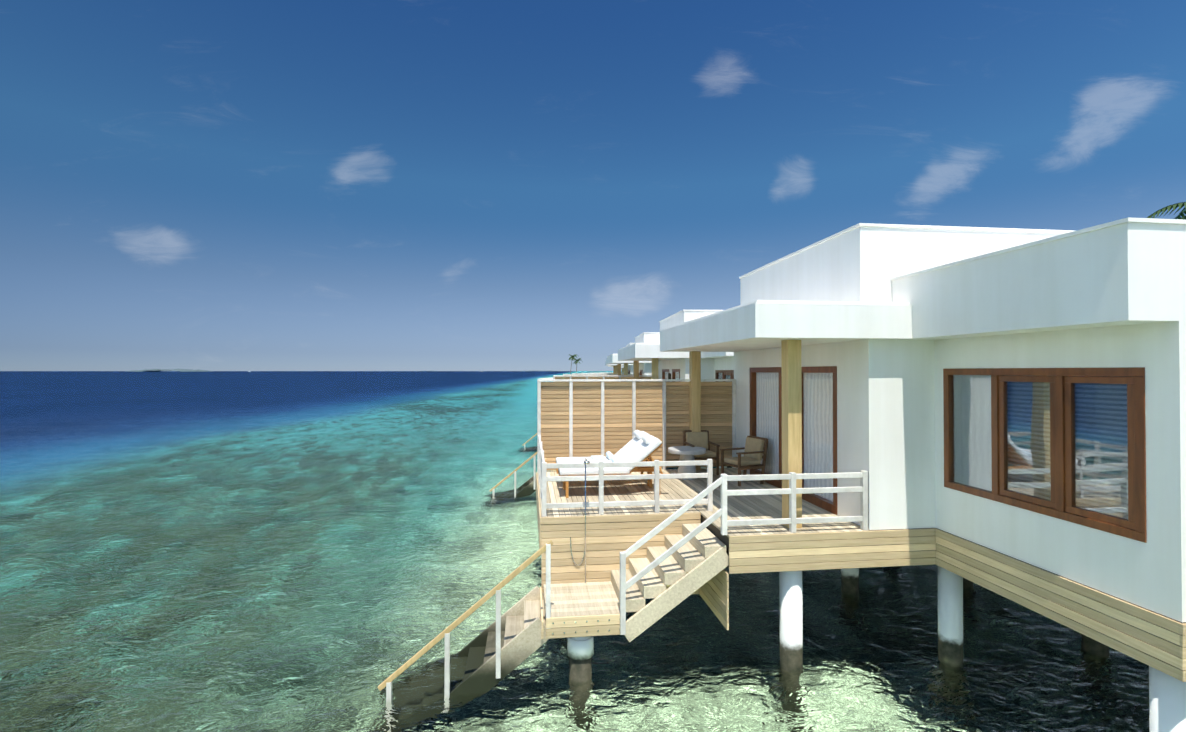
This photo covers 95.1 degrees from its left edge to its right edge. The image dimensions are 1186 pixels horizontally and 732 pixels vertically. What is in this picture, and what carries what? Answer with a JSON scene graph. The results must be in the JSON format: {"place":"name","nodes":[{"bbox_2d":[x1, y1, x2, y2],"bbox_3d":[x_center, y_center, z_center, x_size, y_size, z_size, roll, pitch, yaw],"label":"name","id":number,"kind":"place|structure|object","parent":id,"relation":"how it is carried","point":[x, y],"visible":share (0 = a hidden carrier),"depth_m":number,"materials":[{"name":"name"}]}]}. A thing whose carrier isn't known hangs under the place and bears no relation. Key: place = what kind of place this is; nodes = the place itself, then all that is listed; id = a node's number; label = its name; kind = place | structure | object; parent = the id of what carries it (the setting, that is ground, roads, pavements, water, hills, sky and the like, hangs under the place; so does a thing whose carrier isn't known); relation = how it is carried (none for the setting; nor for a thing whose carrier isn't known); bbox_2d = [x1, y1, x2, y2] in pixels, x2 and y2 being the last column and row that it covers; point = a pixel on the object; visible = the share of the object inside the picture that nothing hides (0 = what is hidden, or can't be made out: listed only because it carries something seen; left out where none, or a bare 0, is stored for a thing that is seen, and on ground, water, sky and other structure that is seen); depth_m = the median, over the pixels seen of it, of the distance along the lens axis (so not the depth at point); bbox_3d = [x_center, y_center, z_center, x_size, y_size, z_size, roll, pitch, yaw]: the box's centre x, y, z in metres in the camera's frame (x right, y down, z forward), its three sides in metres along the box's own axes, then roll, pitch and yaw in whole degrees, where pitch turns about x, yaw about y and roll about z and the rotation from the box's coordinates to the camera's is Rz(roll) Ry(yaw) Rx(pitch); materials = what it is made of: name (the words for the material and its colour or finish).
{"place":"outdoors","nodes":[
{"label":"outdoors","id":0,"kind":"place"},
{"bbox_2d":[125,369,212,371],"bbox_3d":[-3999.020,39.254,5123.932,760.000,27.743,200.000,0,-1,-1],"label":"island","id":1,"kind":"structure","parent":0,"point":[159,370],"depth_m":5069.22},
{"bbox_2d":[0,371,1149,731],"bbox_3d":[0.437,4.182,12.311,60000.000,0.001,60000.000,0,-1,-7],"label":"sea water","id":2,"kind":"structure","parent":0,"point":[272,551],"depth_m":9.53,"materials":[{"name":"teal liquid"}]},
{"bbox_2d":[0,0,1185,370],"label":"sky","id":3,"kind":"structure","parent":0,"point":[209,185],"materials":[{"name":"blue"}]},
{"label":"seabed","id":4,"kind":"structure","parent":0,"visible":0},
{"bbox_2d":[522,332,659,447],"bbox_3d":[3.361,2.066,28.323,14.712,7.735,10.600,0,-1,-2],"label":"villa","id":5,"kind":"object","parent":4,"relation":"on","point":[645,367],"depth_m":28.93,"materials":[{"name":"white paint"}]},
{"bbox_2d":[572,343,633,373],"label":"villa","id":6,"kind":"object","parent":4,"relation":"on","point":[615,368],"visible":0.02,"depth_m":41.68,"materials":[{"name":"white paint"}]},
{"bbox_2d":[489,310,733,495],"bbox_3d":[3.718,1.966,17.678,14.712,7.735,10.600,0,-1,-4],"label":"villa","id":7,"kind":"object","parent":4,"relation":"on","point":[675,365],"visible":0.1,"depth_m":18.19,"materials":[{"name":"white paint"}]},
{"bbox_2d":[378,217,1185,731],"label":"villa","id":8,"kind":"object","parent":4,"relation":"on","point":[1000,411],"visible":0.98,"depth_m":7.18,"materials":[{"name":"white paint"}]},
{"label":"sandbank","id":9,"kind":"object","parent":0,"visible":0},
{"bbox_2d":[568,354,577,373],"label":"palm tree","id":10,"kind":"object","parent":9,"relation":"on","point":[572,357],"visible":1,"depth_m":284.18,"materials":[{"name":"green plant"}]},
{"bbox_2d":[573,358,581,372],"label":"palm tree","id":11,"kind":"object","parent":9,"relation":"on","point":[576,361],"visible":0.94,"depth_m":290.42,"materials":[{"name":"green plant"}]},
{"bbox_2d":[1147,202,1185,219],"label":"palm tree","id":12,"kind":"object","parent":9,"relation":"on","point":[1174,207],"visible":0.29,"depth_m":26.24,"materials":[{"name":"green plant"}]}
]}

